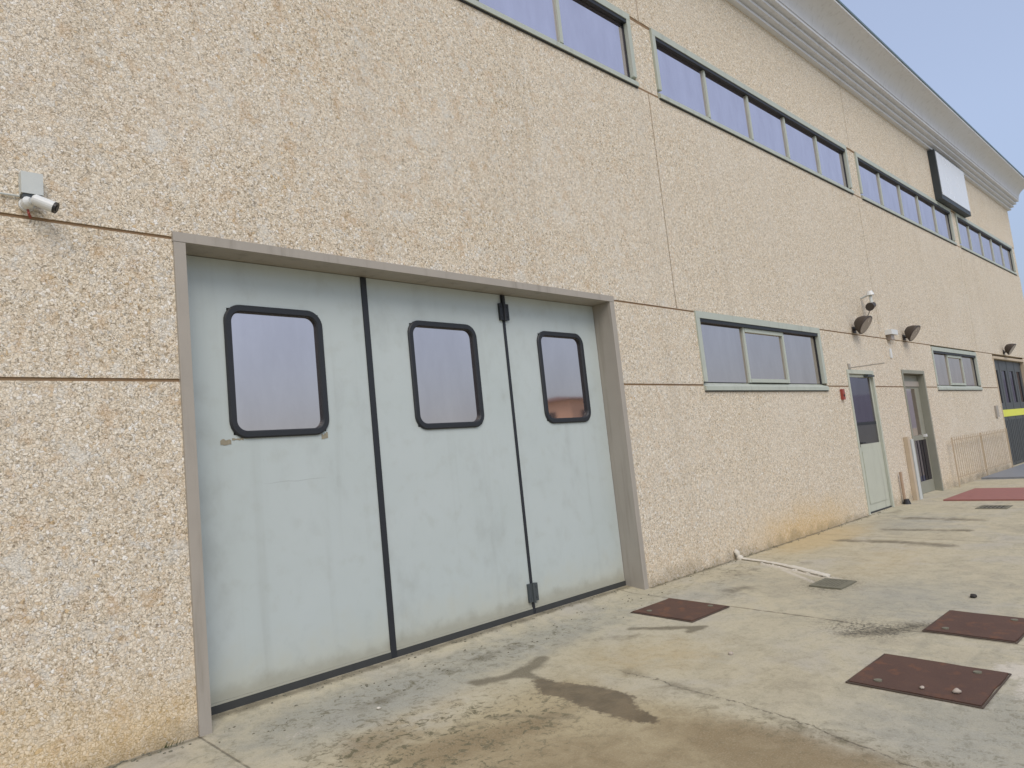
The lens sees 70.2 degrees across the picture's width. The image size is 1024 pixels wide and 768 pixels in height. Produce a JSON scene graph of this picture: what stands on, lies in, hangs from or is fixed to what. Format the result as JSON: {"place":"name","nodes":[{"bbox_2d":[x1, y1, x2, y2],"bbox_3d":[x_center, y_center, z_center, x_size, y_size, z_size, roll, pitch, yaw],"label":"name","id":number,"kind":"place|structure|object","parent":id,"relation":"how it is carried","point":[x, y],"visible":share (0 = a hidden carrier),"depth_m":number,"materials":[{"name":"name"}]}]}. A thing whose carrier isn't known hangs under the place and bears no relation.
{"place":"outdoors","nodes":[
{"label":"outdoors","id":0,"kind":"place"},
{"bbox_2d":[103,462,1023,767],"bbox_3d":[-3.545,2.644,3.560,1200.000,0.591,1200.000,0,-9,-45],"label":"ground","id":1,"kind":"structure","parent":0,"point":[615,682],"depth_m":5.56,"materials":[{"name":"concrete"}]},
{"bbox_2d":[83,521,846,767],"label":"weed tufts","id":2,"kind":"object","parent":1,"relation":"on","point":[658,584],"visible":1,"depth_m":4.89,"materials":[{"name":"green plant"}]},
{"bbox_2d":[109,509,888,767],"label":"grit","id":3,"kind":"object","parent":1,"relation":"on","point":[175,745],"visible":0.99,"depth_m":6.18,"materials":[{"name":"grey gravel"}]},
{"bbox_2d":[0,0,1023,767],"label":"industrial building","id":4,"kind":"structure","parent":1,"relation":"on","point":[340,336],"depth_m":7.20,"materials":[{"name":"concrete"}]},
{"bbox_2d":[0,192,19,196],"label":"cable","id":5,"kind":"object","parent":4,"relation":"attached to","point":[8,194],"visible":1,"depth_m":4.69,"materials":[{"name":"grey plastic"}]},
{"bbox_2d":[18,171,43,198],"bbox_3d":[-3.142,-1.285,4.761,0.123,0.177,0.073,0,-9,-45],"label":"junction box","id":6,"kind":"object","parent":4,"relation":"attached to","point":[30,184],"visible":0.75,"depth_m":4.73,"materials":[{"name":"grey plastic"}]},
{"bbox_2d":[18,194,59,217],"bbox_3d":[-3.077,-1.157,4.732,0.252,0.135,0.111,-6,-6,-1],"label":"security camera","id":7,"kind":"object","parent":4,"relation":"attached to","point":[27,204],"visible":1,"depth_m":4.71,"materials":[{"name":"white plastic"}]},
{"bbox_2d":[186,255,396,715],"bbox_3d":[-1.832,0.715,6.054,1.746,3.474,0.074,0,-9,-45],"label":"door leaf","id":8,"kind":"structure","parent":4,"relation":"in","point":[298,589],"depth_m":6.00,"materials":[{"name":"blue paint"}]},
{"bbox_2d":[366,278,538,656],"bbox_3d":[-0.549,0.724,7.306,1.837,3.474,0.100,0,-9,-45],"label":"door leaf","id":9,"kind":"structure","parent":4,"relation":"in","point":[457,535],"depth_m":7.22,"materials":[{"name":"blue paint"}]},
{"bbox_2d":[458,0,638,88],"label":"window","id":10,"kind":"structure","parent":4,"relation":"in","point":[574,28],"depth_m":9.62,"materials":[{"name":"glass"}]},
{"bbox_2d":[505,296,625,613],"bbox_3d":[0.623,0.735,8.484,1.586,3.474,0.074,0,-9,-45],"label":"door leaf","id":11,"kind":"structure","parent":4,"relation":"in","point":[571,513],"depth_m":8.43,"materials":[{"name":"blue paint"}]},
{"bbox_2d":[649,28,853,194],"bbox_3d":[4.742,-4.710,13.408,7.460,1.121,0.110,0,-9,-45],"label":"window","id":12,"kind":"structure","parent":4,"relation":"in","point":[680,85],"depth_m":12.71,"materials":[{"name":"glass"}]},
{"bbox_2d":[693,310,828,391],"bbox_3d":[4.190,-0.456,11.934,4.300,1.176,0.110,0,-9,-45],"label":"window","id":13,"kind":"structure","parent":4,"relation":"in","point":[754,353],"depth_m":11.71,"materials":[{"name":"grey glass"}]},
{"bbox_2d":[840,389,845,399],"bbox_3d":[6.253,0.196,13.768,0.100,0.200,0.054,0,-9,-45],"label":"alarm box","id":14,"kind":"object","parent":4,"relation":"attached to","point":[842,393],"visible":1,"depth_m":13.74,"materials":[{"name":"red plastic"}]},
{"bbox_2d":[852,316,871,333],"bbox_3d":[7.017,-1.183,14.599,0.430,0.350,0.373,0,-9,-45],"label":"floodlight","id":15,"kind":"object","parent":4,"relation":"attached to","point":[862,324],"visible":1,"depth_m":14.51,"materials":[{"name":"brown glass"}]},
{"bbox_2d":[847,362,883,368],"bbox_3d":[6.857,-0.383,14.126,0.645,0.110,0.100,-9,-7,23],"label":"wall bracket","id":16,"kind":"object","parent":4,"relation":"attached to","point":[849,366],"depth_m":14.14,"materials":[{"name":"beige metal"}]},
{"bbox_2d":[860,290,875,315],"bbox_3d":[7.368,-1.586,15.075,0.285,0.693,0.389,-11,-8,35],"label":"security camera","id":17,"kind":"object","parent":4,"relation":"attached to","point":[870,306],"visible":0.88,"depth_m":15.10,"materials":[{"name":"white plastic"}]},
{"bbox_2d":[849,374,890,511],"bbox_3d":[7.123,1.134,14.472,1.240,2.685,0.154,0,-9,-45],"label":"door","id":18,"kind":"structure","parent":4,"relation":"in","point":[861,387],"depth_m":14.52,"materials":[{"name":"grey paint"}]},
{"bbox_2d":[884,329,897,339],"bbox_3d":[8.399,-1.086,16.116,0.420,0.220,0.138,0,-9,-45],"label":"sensor box","id":19,"kind":"object","parent":4,"relation":"attached to","point":[890,333],"visible":1,"depth_m":16.01,"materials":[{"name":"white plastic"}]},
{"bbox_2d":[854,152,956,245],"bbox_3d":[10.427,-4.664,19.036,7.460,1.121,0.110,0,-9,-45],"label":"window","id":20,"kind":"structure","parent":4,"relation":"in","point":[876,190],"depth_m":18.54,"materials":[{"name":"glass"}]},
{"bbox_2d":[902,325,920,340],"bbox_3d":[9.185,-1.165,16.744,0.430,0.350,0.373,0,-9,-45],"label":"floodlight","id":21,"kind":"object","parent":4,"relation":"attached to","point":[911,332],"visible":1,"depth_m":16.65,"materials":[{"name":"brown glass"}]},
{"bbox_2d":[903,437,922,499],"bbox_3d":[8.700,1.847,15.802,0.340,1.410,0.095,0,-9,-45],"label":"wooden plank","id":22,"kind":"object","parent":4,"relation":"attached to","point":[913,468],"visible":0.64,"depth_m":15.73,"materials":[{"name":"beige paint"}]},
{"bbox_2d":[904,375,934,493],"bbox_3d":[9.378,1.145,16.879,1.430,2.740,0.110,0,-9,-45],"label":"door","id":23,"kind":"structure","parent":4,"relation":"in","point":[911,384],"depth_m":17.08,"materials":[{"name":"beige paint"}]},
{"bbox_2d":[927,149,970,217],"bbox_3d":[13.130,-5.959,21.831,3.050,1.460,0.190,0,-9,-45],"label":"sign box","id":24,"kind":"object","parent":4,"relation":"attached to","point":[949,185],"visible":1,"depth_m":21.38,"materials":[{"name":"white plastic"}]},
{"bbox_2d":[930,346,982,390],"bbox_3d":[12.020,-0.373,19.680,4.230,1.116,0.110,0,-9,-45],"label":"window","id":25,"kind":"structure","parent":4,"relation":"in","point":[953,367],"depth_m":19.64,"materials":[{"name":"grey glass"}]},
{"bbox_2d":[954,212,1016,275],"bbox_3d":[16.113,-4.618,24.664,7.460,1.121,0.110,0,-9,-45],"label":"window","id":26,"kind":"structure","parent":4,"relation":"in","point":[998,252],"depth_m":24.39,"materials":[{"name":"glass"}]},
{"bbox_2d":[994,405,999,416],"bbox_3d":[14.546,0.817,21.860,0.280,0.340,0.048,0,-9,-45],"label":"meter box","id":27,"kind":"object","parent":4,"relation":"attached to","point":[996,409],"visible":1,"depth_m":21.78,"materials":[{"name":"beige metal"}]},
{"bbox_2d":[1003,344,1015,354],"bbox_3d":[16.148,-1.129,23.640,0.430,0.350,0.373,0,-9,-45],"label":"floodlight","id":28,"kind":"object","parent":4,"relation":"attached to","point":[1008,348],"visible":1,"depth_m":23.55,"materials":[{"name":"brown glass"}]},
{"bbox_2d":[631,598,729,622],"bbox_3d":[1.753,2.363,7.592,0.724,0.089,0.734,0,-9,-45],"label":"manhole cover","id":29,"kind":"object","parent":1,"relation":"on","point":[682,610],"visible":0.85,"depth_m":7.54,"materials":[{"name":"metal"}]},
{"bbox_2d":[733,549,830,576],"bbox_3d":[3.518,2.313,9.513,0.234,0.244,1.666,-3,-7,-22],"label":"drain pipe","id":30,"kind":"object","parent":1,"relation":"on","point":[738,556],"visible":0.99,"depth_m":9.42,"materials":[{"name":"white paint"}]},
{"bbox_2d":[809,578,856,589],"bbox_3d":[3.679,2.299,8.348,0.460,0.064,0.360,0,-9,-45],"label":"drain grate","id":31,"kind":"object","parent":1,"relation":"on","point":[832,583],"visible":0.87,"depth_m":8.31,"materials":[{"name":"grey metal"}]},
{"bbox_2d":[899,472,910,503],"bbox_3d":[8.152,2.182,15.131,0.170,0.710,0.170,0,-9,-45],"label":"waste pipe","id":32,"kind":"object","parent":1,"relation":"on","point":[906,501],"visible":0.8,"depth_m":15.13,"materials":[{"name":"plastic"}]},
{"bbox_2d":[845,653,1011,708],"bbox_3d":[2.981,2.119,5.216,0.794,0.096,0.854,0,-9,-45],"label":"manhole cover","id":33,"kind":"object","parent":1,"relation":"on","point":[942,681],"visible":0.83,"depth_m":5.16,"materials":[{"name":"metal"}]},
{"bbox_2d":[952,688,961,693],"bbox_3d":[2.984,2.058,4.886,0.063,0.034,0.053,0,-9,-45],"label":"stone","id":34,"kind":"object","parent":33,"relation":"on","point":[956,690],"visible":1,"depth_m":4.87,"materials":[{"name":"white stone"}]},
{"bbox_2d":[922,610,1023,643],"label":"manhole cover","id":35,"kind":"object","parent":1,"relation":"on","point":[1006,629],"visible":0.92,"depth_m":6.33,"materials":[{"name":"metal"}]},
{"bbox_2d":[951,428,1013,486],"bbox_3d":[12.844,1.924,19.774,5.728,1.245,0.080,0,-9,-45],"label":"railing","id":36,"kind":"object","parent":1,"relation":"on","point":[983,451],"visible":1,"depth_m":19.53,"materials":[{"name":"beige metal"}]},
{"bbox_2d":[943,487,1023,500],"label":"red step","id":37,"kind":"object","parent":1,"relation":"on","point":[995,494],"visible":0.8,"depth_m":15.25,"materials":[{"name":"paint"}]},
{"bbox_2d":[975,505,1012,508],"bbox_3d":[8.955,2.303,13.536,0.500,0.064,0.500,0,-9,-45],"label":"drain grate","id":38,"kind":"object","parent":1,"relation":"on","point":[994,506],"visible":0.77,"depth_m":13.53,"materials":[{"name":"grey metal"}]},
{"bbox_2d":[981,464,1023,479],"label":"ramp plate","id":39,"kind":"object","parent":1,"relation":"on","point":[1016,472],"visible":0.83,"depth_m":19.54,"materials":[{"name":"grey metal"}]},
{"bbox_2d":[840,0,1023,297],"label":"sky","id":40,"kind":"structure","parent":0,"point":[970,53],"materials":[{"name":"blue"}]}
]}

